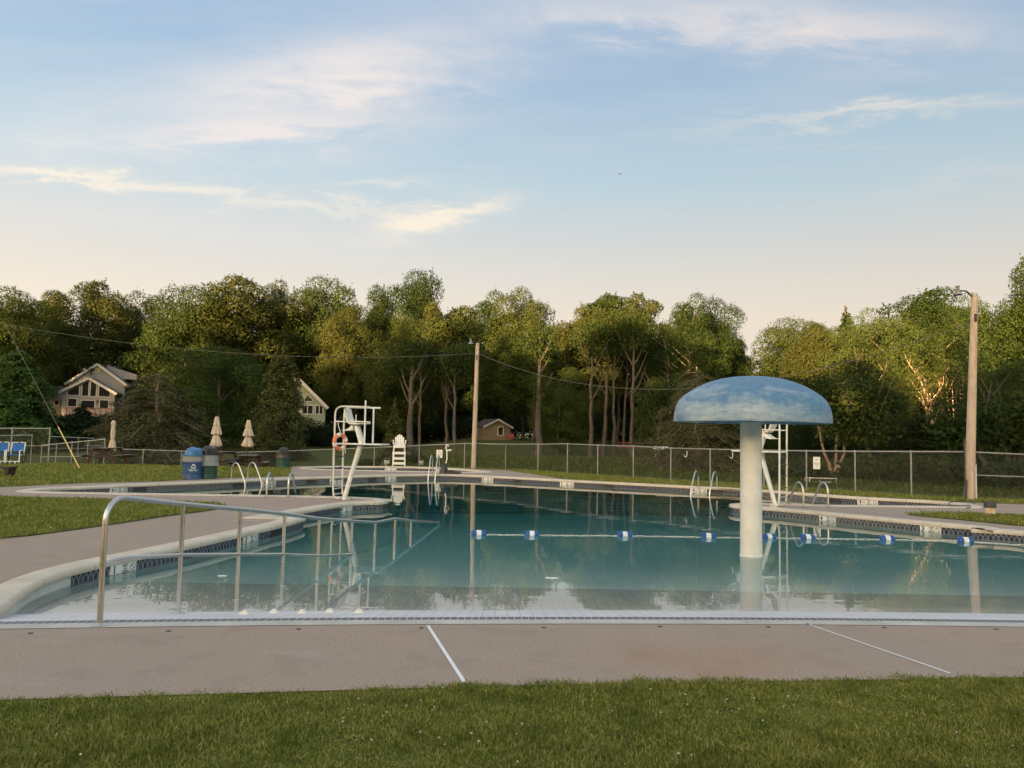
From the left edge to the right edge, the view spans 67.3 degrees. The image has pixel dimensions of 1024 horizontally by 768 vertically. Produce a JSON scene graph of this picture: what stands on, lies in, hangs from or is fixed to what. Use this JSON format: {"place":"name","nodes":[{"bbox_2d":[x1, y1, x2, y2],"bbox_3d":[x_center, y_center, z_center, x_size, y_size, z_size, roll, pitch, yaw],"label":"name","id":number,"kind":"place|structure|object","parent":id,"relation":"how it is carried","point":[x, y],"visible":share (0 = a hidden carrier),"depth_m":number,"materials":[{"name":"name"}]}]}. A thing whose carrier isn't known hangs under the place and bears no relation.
{"place":"outdoors","nodes":[
{"label":"outdoors","id":0,"kind":"place"},
{"bbox_2d":[0,494,225,537],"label":"lawn grass","id":1,"kind":"structure","parent":0,"point":[10,510],"depth_m":13.20,"materials":[{"name":"green plant"}]},
{"bbox_2d":[0,418,1023,767],"bbox_3d":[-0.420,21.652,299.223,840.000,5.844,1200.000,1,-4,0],"label":"ground","id":2,"kind":"structure","parent":0,"point":[488,444],"depth_m":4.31,"materials":[{"name":"green plant"}]},
{"bbox_2d":[5,442,26,463],"bbox_3d":[-19.607,2.725,30.407,0.570,0.858,0.711,2,-4,-14],"label":"lounge chair","id":3,"kind":"object","parent":2,"relation":"on","point":[18,446],"visible":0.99,"depth_m":30.58,"materials":[{"name":"white paint"}]},
{"bbox_2d":[0,427,50,462],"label":"court fence","id":4,"kind":"object","parent":2,"relation":"on","point":[12,431],"visible":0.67,"depth_m":43.84,"materials":[{"name":"metal"}]},
{"bbox_2d":[0,346,69,453],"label":"conifer tree","id":5,"kind":"object","parent":2,"relation":"on","point":[20,407],"visible":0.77,"depth_m":54.30,"materials":[{"name":"green plant"}]},
{"bbox_2d":[0,285,84,404],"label":"broadleaf tree","id":6,"kind":"object","parent":2,"relation":"on","point":[27,339],"visible":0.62,"depth_m":96.44,"materials":[{"name":"green plant"}]},
{"bbox_2d":[40,439,104,463],"bbox_3d":[-21.943,3.505,38.324,5.741,1.710,0.053,-1,-4,32],"label":"court fence","id":7,"kind":"object","parent":2,"relation":"on","point":[71,456],"visible":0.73,"depth_m":38.44,"materials":[{"name":"metal"}]},
{"bbox_2d":[52,402,103,451],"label":"spruce tree","id":8,"kind":"object","parent":2,"relation":"on","point":[79,425],"visible":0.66,"depth_m":57.27,"materials":[{"name":"green plant"}]},
{"bbox_2d":[32,277,146,385],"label":"broadleaf tree","id":9,"kind":"object","parent":2,"relation":"on","point":[91,327],"visible":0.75,"depth_m":105.77,"materials":[{"name":"green plant"}]},
{"bbox_2d":[43,363,142,417],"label":"gabled house","id":10,"kind":"structure","parent":2,"relation":"on","point":[100,389],"depth_m":100.58,"materials":[{"name":"grey wood"}]},
{"bbox_2d":[78,447,134,464],"bbox_3d":[-16.511,2.966,31.351,1.600,0.761,1.500,1,-4,-3],"label":"picnic table","id":11,"kind":"object","parent":2,"relation":"on","point":[109,455],"visible":0.85,"depth_m":30.86,"materials":[{"name":"brown wood"}]},
{"bbox_2d":[101,289,166,411],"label":"broadleaf tree","id":12,"kind":"object","parent":2,"relation":"on","point":[145,317],"visible":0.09,"depth_m":117.63,"materials":[{"name":"green plant"}]},
{"bbox_2d":[0,461,291,486],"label":"lawn grass","id":13,"kind":"structure","parent":2,"relation":"on","point":[69,468],"depth_m":25.16,"materials":[{"name":"green plant"}]},
{"bbox_2d":[67,371,229,465],"bbox_3d":[-20.602,2.343,44.785,8.214,6.202,8.549,0,-4,20],"label":"hemlock tree","id":14,"kind":"object","parent":2,"relation":"on","point":[151,428],"visible":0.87,"depth_m":44.02,"materials":[{"name":"green plant"}]},
{"bbox_2d":[118,280,246,409],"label":"broadleaf tree","id":15,"kind":"object","parent":2,"relation":"on","point":[169,332],"visible":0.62,"depth_m":85.81,"materials":[{"name":"green plant"}]},
{"bbox_2d":[182,447,203,479],"bbox_3d":[-9.573,2.369,23.062,0.606,0.960,0.606,1,-4,0],"label":"recycling bin","id":16,"kind":"object","parent":2,"relation":"on","point":[191,469],"visible":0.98,"depth_m":22.84,"materials":[{"name":"blue plastic"}]},
{"bbox_2d":[202,446,218,478],"bbox_3d":[-9.265,2.380,23.446,0.672,1.000,0.680,1,-4,0],"label":"trash bin","id":17,"kind":"object","parent":2,"relation":"on","point":[209,469],"visible":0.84,"depth_m":23.23,"materials":[{"name":"green plastic"}]},
{"bbox_2d":[210,417,221,458],"bbox_3d":[-12.264,2.437,31.896,0.522,2.179,0.522,-3,-5,44],"label":"patio umbrella","id":18,"kind":"object","parent":2,"relation":"on","point":[216,432],"visible":0.86,"depth_m":31.82,"materials":[{"name":"beige fabric"}]},
{"bbox_2d":[158,344,279,449],"bbox_3d":[-23.722,1.063,63.836,10.392,9.020,10.539,4,-5,-38],"label":"maple tree","id":19,"kind":"object","parent":2,"relation":"on","point":[245,372],"visible":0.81,"depth_m":62.72,"materials":[{"name":"green plant"}]},
{"bbox_2d":[191,451,246,466],"bbox_3d":[-12.105,3.171,31.844,1.600,0.761,1.500,0,-4,14],"label":"picnic table","id":20,"kind":"object","parent":2,"relation":"on","point":[220,459],"visible":0.63,"depth_m":31.72,"materials":[{"name":"wood"}]},
{"bbox_2d":[178,273,311,411],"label":"broadleaf tree","id":21,"kind":"object","parent":2,"relation":"on","point":[237,297],"visible":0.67,"depth_m":89.66,"materials":[{"name":"green plant"}]},
{"bbox_2d":[241,420,253,466],"bbox_3d":[-11.161,2.621,32.483,0.528,2.208,0.520,-1,-4,31],"label":"patio umbrella","id":22,"kind":"object","parent":2,"relation":"on","point":[247,442],"visible":0.84,"depth_m":32.42,"materials":[{"name":"beige fabric"}]},
{"bbox_2d":[226,454,270,466],"bbox_3d":[-11.086,3.367,32.434,1.600,0.762,1.500,2,-4,-12],"label":"picnic table","id":23,"kind":"object","parent":2,"relation":"on","point":[258,462],"visible":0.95,"depth_m":31.96,"materials":[{"name":"wood"}]},
{"bbox_2d":[240,418,291,466],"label":"conifer tree","id":24,"kind":"object","parent":2,"relation":"on","point":[261,442],"visible":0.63,"depth_m":45.42,"materials":[{"name":"green plant"}]},
{"bbox_2d":[237,344,316,460],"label":"conifer tree","id":25,"kind":"object","parent":2,"relation":"on","point":[281,412],"visible":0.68,"depth_m":51.34,"materials":[{"name":"green plant"}]},
{"bbox_2d":[240,277,318,400],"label":"broadleaf tree","id":26,"kind":"object","parent":2,"relation":"on","point":[280,293],"visible":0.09,"depth_m":97.25,"materials":[{"name":"green plant"}]},
{"bbox_2d":[275,447,290,468],"bbox_3d":[-9.219,2.972,31.000,0.621,0.860,0.630,1,-4,0],"label":"trash bin","id":27,"kind":"object","parent":2,"relation":"on","point":[283,456],"visible":0.93,"depth_m":30.76,"materials":[{"name":"green plastic"}]},
{"bbox_2d":[264,378,328,441],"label":"house","id":28,"kind":"structure","parent":2,"relation":"on","point":[317,406],"depth_m":78.33,"materials":[{"name":"beige wood"}]},
{"bbox_2d":[103,443,505,468],"bbox_3d":[-9.238,3.451,35.016,18.045,1.870,1.913,1,-4,2],"label":"chain link fence","id":29,"kind":"object","parent":2,"relation":"on","point":[181,451],"visible":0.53,"depth_m":35.19,"materials":[{"name":"metal"}]},
{"bbox_2d":[274,273,357,417],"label":"broadleaf tree","id":30,"kind":"object","parent":2,"relation":"on","point":[316,299],"visible":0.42,"depth_m":95.29,"materials":[{"name":"green plant"}]},
{"bbox_2d":[311,302,387,425],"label":"broadleaf tree","id":31,"kind":"object","parent":2,"relation":"on","point":[337,338],"visible":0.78,"depth_m":84.50,"materials":[{"name":"green plant"}]},
{"bbox_2d":[349,283,405,421],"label":"broadleaf tree","id":32,"kind":"object","parent":2,"relation":"on","point":[381,310],"visible":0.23,"depth_m":91.64,"materials":[{"name":"green plant"}]},
{"bbox_2d":[39,405,739,447],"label":"undergrowth","id":33,"kind":"object","parent":2,"relation":"on","point":[319,435],"visible":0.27,"depth_m":80.42,"materials":[{"name":"green plant"}]},
{"bbox_2d":[376,397,411,463],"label":"cedar tree","id":34,"kind":"object","parent":2,"relation":"on","point":[394,424],"visible":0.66,"depth_m":43.67,"materials":[{"name":"green plant"}]},
{"bbox_2d":[298,466,490,472],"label":"wading pool","id":35,"kind":"structure","parent":2,"relation":"in","point":[392,468],"depth_m":33.29,"materials":[{"name":"concrete"}]},
{"bbox_2d":[354,308,439,435],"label":"broadleaf tree","id":36,"kind":"object","parent":2,"relation":"on","point":[382,380],"visible":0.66,"depth_m":72.99,"materials":[{"name":"green plant"}]},
{"bbox_2d":[392,434,406,465],"bbox_3d":[-5.117,3.001,34.919,0.660,1.431,0.797,2,-4,-8],"label":"guard chair","id":37,"kind":"object","parent":2,"relation":"on","point":[401,443],"visible":0.98,"depth_m":34.59,"materials":[{"name":"white paint"}]},
{"bbox_2d":[369,267,452,427],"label":"broadleaf tree","id":38,"kind":"object","parent":2,"relation":"on","point":[415,299],"visible":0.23,"depth_m":103.11,"materials":[{"name":"green plant"}]},
{"bbox_2d":[391,333,433,454],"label":"slim tree","id":39,"kind":"object","parent":2,"relation":"on","point":[414,349],"visible":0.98,"depth_m":61.91,"materials":[{"name":"green plant"}]},
{"bbox_2d":[402,338,439,451],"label":"slim tree","id":40,"kind":"object","parent":2,"relation":"on","point":[428,361],"visible":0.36,"depth_m":65.98,"materials":[{"name":"green plant"}]},
{"bbox_2d":[394,298,457,442],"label":"broadleaf tree","id":41,"kind":"object","parent":2,"relation":"on","point":[438,403],"visible":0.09,"depth_m":84.19,"materials":[{"name":"green plant"}]},
{"bbox_2d":[394,305,489,448],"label":"tall tree","id":42,"kind":"object","parent":2,"relation":"on","point":[457,325],"visible":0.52,"depth_m":69.27,"materials":[{"name":"green plant"}]},
{"bbox_2d":[434,341,479,454],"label":"slim tree","id":43,"kind":"object","parent":2,"relation":"on","point":[459,365],"visible":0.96,"depth_m":55.95,"materials":[{"name":"green plant"}]},
{"bbox_2d":[468,338,478,467],"bbox_3d":[-1.769,0.878,34.387,0.532,5.864,0.248,2,-4,-17],"label":"light pole","id":44,"kind":"object","parent":2,"relation":"on","point":[474,434],"visible":1,"depth_m":34.35,"materials":[{"name":"brown wood"}]},
{"bbox_2d":[5,324,473,357],"bbox_3d":[-10.561,-1.589,32.135,18.668,0.758,0.022,2,-4,-15],"label":"overhead cable","id":45,"kind":"object","parent":44,"relation":"attached to","point":[238,353],"visible":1,"depth_m":31.91,"materials":[{"name":"black rubber"}]},
{"bbox_2d":[478,323,968,389],"bbox_3d":[5.542,-0.755,27.813,19.626,1.914,0.022,-2,-5,43],"label":"overhead cable","id":46,"kind":"object","parent":44,"relation":"attached to","point":[777,377],"visible":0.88,"depth_m":24.34,"materials":[{"name":"black rubber"}]},
{"bbox_2d":[455,289,514,422],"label":"broadleaf tree","id":47,"kind":"object","parent":2,"relation":"on","point":[487,410],"visible":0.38,"depth_m":101.01,"materials":[{"name":"green plant"}]},
{"bbox_2d":[470,419,513,439],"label":"garden shed","id":48,"kind":"structure","parent":2,"relation":"on","point":[493,429],"depth_m":79.88,"materials":[{"name":"beige wood"}]},
{"bbox_2d":[2,304,1010,437],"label":"woodland","id":49,"kind":"object","parent":2,"relation":"on","point":[458,412],"visible":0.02,"depth_m":106.05,"materials":[{"name":"green plant"}]},
{"bbox_2d":[0,466,1023,699],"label":"pool deck","id":50,"kind":"structure","parent":2,"relation":"on","point":[43,663],"depth_m":5.41,"materials":[{"name":"grey concrete"}]},
{"bbox_2d":[332,400,389,499],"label":"lifeguard tower","id":51,"kind":"structure","parent":50,"relation":"on","point":[354,426],"depth_m":17.01,"materials":[{"name":"white metal"}]},
{"bbox_2d":[731,424,787,506],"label":"lifeguard tower","id":52,"kind":"structure","parent":50,"relation":"on","point":[766,432],"depth_m":17.36,"materials":[{"name":"white metal"}]},
{"bbox_2d":[909,513,1023,525],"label":"grass island","id":53,"kind":"structure","parent":50,"relation":"on","point":[968,519],"depth_m":15.34,"materials":[{"name":"green plant"}]},
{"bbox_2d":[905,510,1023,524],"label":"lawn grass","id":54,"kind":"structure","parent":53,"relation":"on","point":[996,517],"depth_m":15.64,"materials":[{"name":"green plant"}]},
{"bbox_2d":[0,474,1023,628],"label":"swimming pool","id":55,"kind":"structure","parent":2,"relation":"in","point":[18,593],"depth_m":7.40,"materials":[{"name":"white concrete"}]},
{"bbox_2d":[90,495,439,627],"bbox_3d":[-2.214,2.208,9.987,0.124,2.108,8.684,0,-4,12],"label":"beach handrail","id":56,"kind":"object","parent":55,"relation":"on","point":[104,563],"visible":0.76,"depth_m":7.04,"materials":[{"name":"metal"}]},
{"bbox_2d":[673,376,832,557],"bbox_3d":[3.421,1.515,11.011,2.184,3.244,2.184,1,-4,0],"label":"mushroom fountain","id":57,"kind":"object","parent":55,"relation":"in","point":[750,405],"visible":0.88,"depth_m":10.52,"materials":[{"name":"blue plastic"}]},
{"bbox_2d":[478,287,557,439],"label":"broadleaf tree","id":58,"kind":"object","parent":2,"relation":"on","point":[527,319],"visible":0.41,"depth_m":99.02,"materials":[{"name":"green plant"}]},
{"bbox_2d":[492,334,580,451],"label":"tall tree","id":59,"kind":"object","parent":2,"relation":"on","point":[514,382],"visible":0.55,"depth_m":65.26,"materials":[{"name":"green plant"}]},
{"bbox_2d":[519,323,560,454],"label":"slim tree","id":60,"kind":"object","parent":2,"relation":"on","point":[542,344],"visible":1,"depth_m":60.02,"materials":[{"name":"green plant"}]},
{"bbox_2d":[521,365,602,454],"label":"leafy tree","id":61,"kind":"object","parent":2,"relation":"on","point":[547,422],"visible":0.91,"depth_m":61.28,"materials":[{"name":"green plant"}]},
{"bbox_2d":[547,302,612,439],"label":"broadleaf tree","id":62,"kind":"object","parent":2,"relation":"on","point":[566,325],"visible":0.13,"depth_m":89.98,"materials":[{"name":"green plant"}]},
{"bbox_2d":[569,317,614,456],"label":"slim tree","id":63,"kind":"object","parent":2,"relation":"on","point":[590,345],"visible":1,"depth_m":58.11,"materials":[{"name":"green plant"}]},
{"bbox_2d":[558,308,640,453],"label":"tall tree","id":64,"kind":"object","parent":2,"relation":"on","point":[574,353],"visible":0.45,"depth_m":65.04,"materials":[{"name":"green plant"}]},
{"bbox_2d":[590,308,632,455],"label":"slim tree","id":65,"kind":"object","parent":2,"relation":"on","point":[606,401],"visible":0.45,"depth_m":60.03,"materials":[{"name":"green plant"}]},
{"bbox_2d":[594,309,633,455],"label":"slim tree","id":66,"kind":"object","parent":2,"relation":"on","point":[613,412],"visible":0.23,"depth_m":61.03,"materials":[{"name":"green plant"}]},
{"bbox_2d":[577,290,659,449],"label":"tall tree","id":67,"kind":"object","parent":2,"relation":"on","point":[615,301],"visible":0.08,"depth_m":71.74,"materials":[{"name":"green plant"}]},
{"bbox_2d":[229,452,1023,489],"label":"weeds","id":68,"kind":"object","parent":2,"relation":"on","point":[860,471],"visible":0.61,"depth_m":27.56,"materials":[{"name":"green plant"}]},
{"bbox_2d":[610,307,654,456],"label":"slim tree","id":69,"kind":"object","parent":2,"relation":"on","point":[632,344],"visible":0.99,"depth_m":58.18,"materials":[{"name":"green plant"}]},
{"bbox_2d":[616,320,649,454],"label":"slim tree","id":70,"kind":"object","parent":2,"relation":"on","point":[625,398],"visible":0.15,"depth_m":64.03,"materials":[{"name":"green plant"}]},
{"bbox_2d":[619,291,675,451],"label":"tall tree","id":71,"kind":"object","parent":2,"relation":"on","point":[655,305],"visible":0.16,"depth_m":67.43,"materials":[{"name":"green plant"}]},
{"bbox_2d":[637,373,686,458],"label":"slim tree","id":72,"kind":"object","parent":2,"relation":"on","point":[661,400],"visible":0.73,"depth_m":51.92,"materials":[{"name":"green plant"}]},
{"bbox_2d":[630,372,693,453],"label":"leafy tree","id":73,"kind":"object","parent":2,"relation":"on","point":[649,424],"visible":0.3,"depth_m":55.87,"materials":[{"name":"green plant"}]},
{"bbox_2d":[626,317,718,446],"bbox_3d":[13.001,-0.054,64.147,7.067,11.436,7.654,2,-4,-12],"label":"forked tree","id":74,"kind":"object","parent":2,"relation":"on","point":[685,360],"visible":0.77,"depth_m":63.70,"materials":[{"name":"green plant"}]},
{"bbox_2d":[630,367,739,471],"bbox_3d":[8.514,1.960,36.059,5.732,5.557,5.966,0,-4,23],"label":"hemlock tree","id":75,"kind":"object","parent":2,"relation":"on","point":[710,434],"visible":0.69,"depth_m":35.27,"materials":[{"name":"green plant"}]},
{"bbox_2d":[662,288,734,412],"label":"broadleaf tree","id":76,"kind":"object","parent":2,"relation":"on","point":[713,355],"visible":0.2,"depth_m":85.35,"materials":[{"name":"green plant"}]},
{"bbox_2d":[667,293,755,379],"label":"broadleaf tree","id":77,"kind":"object","parent":2,"relation":"on","point":[720,326],"visible":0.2,"depth_m":89.20,"materials":[{"name":"green plant"}]},
{"bbox_2d":[506,443,963,496],"bbox_3d":[5.702,2.768,27.080,17.965,1.360,1.321,-3,-5,44],"label":"chain link fence","id":78,"kind":"object","parent":2,"relation":"on","point":[804,451],"visible":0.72,"depth_m":24.06,"materials":[{"name":"metal"}]},
{"bbox_2d":[506,468,1023,502],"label":"lawn grass","id":79,"kind":"structure","parent":2,"relation":"on","point":[592,477],"depth_m":24.72,"materials":[{"name":"green plant"}]},
{"bbox_2d":[738,377,830,464],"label":"leafy tree","id":80,"kind":"object","parent":2,"relation":"on","point":[806,429],"visible":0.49,"depth_m":39.27,"materials":[{"name":"green plant"}]},
{"bbox_2d":[748,315,828,424],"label":"broadleaf tree","id":81,"kind":"object","parent":2,"relation":"on","point":[780,341],"visible":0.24,"depth_m":83.63,"materials":[{"name":"green plant"}]},
{"bbox_2d":[777,320,858,428],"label":"broadleaf tree","id":82,"kind":"object","parent":2,"relation":"on","point":[801,362],"visible":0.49,"depth_m":69.07,"materials":[{"name":"green plant"}]},
{"bbox_2d":[766,357,910,473],"bbox_3d":[14.899,1.464,34.573,6.349,5.288,6.876,3,-4,-20],"label":"forked tree","id":83,"kind":"object","parent":2,"relation":"on","point":[850,386],"visible":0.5,"depth_m":33.42,"materials":[{"name":"green plant"}]},
{"bbox_2d":[813,315,900,434],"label":"leafy tree","id":84,"kind":"object","parent":2,"relation":"on","point":[839,355],"visible":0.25,"depth_m":62.73,"materials":[{"name":"green plant"}]},
{"bbox_2d":[812,368,907,462],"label":"slim tree","id":85,"kind":"object","parent":2,"relation":"on","point":[861,425],"visible":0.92,"depth_m":31.85,"materials":[{"name":"green plant"}]},
{"bbox_2d":[822,357,921,459],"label":"leafy tree","id":86,"kind":"object","parent":2,"relation":"on","point":[898,432],"visible":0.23,"depth_m":40.22,"materials":[{"name":"green plant"}]},
{"bbox_2d":[724,421,1023,469],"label":"undergrowth","id":87,"kind":"object","parent":2,"relation":"on","point":[818,446],"visible":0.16,"depth_m":43.84,"materials":[{"name":"green plant"}]},
{"bbox_2d":[850,307,928,424],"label":"leafy tree","id":88,"kind":"object","parent":2,"relation":"on","point":[889,342],"visible":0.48,"depth_m":57.63,"materials":[{"name":"green plant"}]},
{"bbox_2d":[885,407,955,472],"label":"spruce tree","id":89,"kind":"object","parent":2,"relation":"on","point":[918,444],"visible":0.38,"depth_m":34.66,"materials":[{"name":"green plant"}]},
{"bbox_2d":[873,286,986,422],"bbox_3d":[32.191,-1.283,60.439,7.390,13.164,7.974,1,-4,7],"label":"tall tree","id":90,"kind":"object","parent":2,"relation":"on","point":[923,309],"visible":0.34,"depth_m":59.68,"materials":[{"name":"green plant"}]},
{"bbox_2d":[896,345,966,423],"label":"bare tree","id":91,"kind":"object","parent":2,"relation":"on","point":[920,376],"visible":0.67,"depth_m":47.08,"materials":[{"name":"plant"}]},
{"bbox_2d":[909,301,982,431],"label":"forked tree","id":92,"kind":"object","parent":2,"relation":"on","point":[939,350],"visible":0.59,"depth_m":55.76,"materials":[{"name":"green plant"}]},
{"bbox_2d":[953,285,977,499],"bbox_3d":[12.398,0.249,20.941,0.737,5.896,0.276,2,-4,-8],"label":"light pole","id":93,"kind":"object","parent":2,"relation":"on","point":[969,467],"visible":0.96,"depth_m":20.88,"materials":[{"name":"brown wood"}]},
{"bbox_2d":[912,371,1021,468],"bbox_3d":[17.802,1.709,30.039,3.413,4.397,2.506,1,-4,0],"label":"slim tree","id":94,"kind":"object","parent":2,"relation":"on","point":[956,437],"visible":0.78,"depth_m":29.76,"materials":[{"name":"green plant"}]},
{"bbox_2d":[920,348,1015,459],"bbox_3d":[22.505,1.262,37.972,4.702,6.381,4.510,0,-4,20],"label":"leafy tree","id":95,"kind":"object","parent":2,"relation":"on","point":[954,377],"visible":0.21,"depth_m":38.06,"materials":[{"name":"green plant"}]},
{"bbox_2d":[942,292,1023,414],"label":"leafy tree","id":96,"kind":"object","parent":2,"relation":"on","point":[981,341],"visible":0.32,"depth_m":45.52,"materials":[{"name":"green plant"}]},
{"bbox_2d":[952,357,1023,474],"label":"leafy tree","id":97,"kind":"object","parent":2,"relation":"on","point":[999,377],"visible":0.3,"depth_m":32.84,"materials":[{"name":"green plant"}]},
{"bbox_2d":[953,377,1023,461],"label":"slim tree","id":98,"kind":"object","parent":2,"relation":"on","point":[1010,443],"visible":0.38,"depth_m":30.72,"materials":[{"name":"green plant"}]},
{"bbox_2d":[976,452,1023,498],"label":"chain link fence","id":99,"kind":"object","parent":2,"relation":"on","point":[1000,475],"visible":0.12,"depth_m":21.20,"materials":[{"name":"metal"}]},
{"bbox_2d":[977,252,1023,404],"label":"broadleaf tree","id":100,"kind":"object","parent":2,"relation":"on","point":[1018,303],"visible":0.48,"depth_m":44.19,"materials":[{"name":"green plant"}]},
{"bbox_2d":[0,0,1023,436],"label":"sky","id":101,"kind":"structure","parent":0,"point":[809,160],"materials":[{"name":"blue"}]},
{"bbox_2d":[15,479,1023,628],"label":"water","id":102,"kind":"structure","parent":0,"point":[448,562],"depth_m":10.02,"materials":[{"name":"teal liquid"}]},
{"bbox_2d":[469,534,1021,544],"bbox_3d":[4.220,2.558,12.761,9.743,0.058,1.452,1,-4,7],"label":"float rope","id":103,"kind":"object","parent":102,"relation":"on","point":[732,537],"visible":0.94,"depth_m":12.90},
{"bbox_2d":[382,448,1023,496],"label":"lawn grass","id":104,"kind":"structure","parent":0,"point":[616,462],"depth_m":33.63,"materials":[{"name":"green plant"}]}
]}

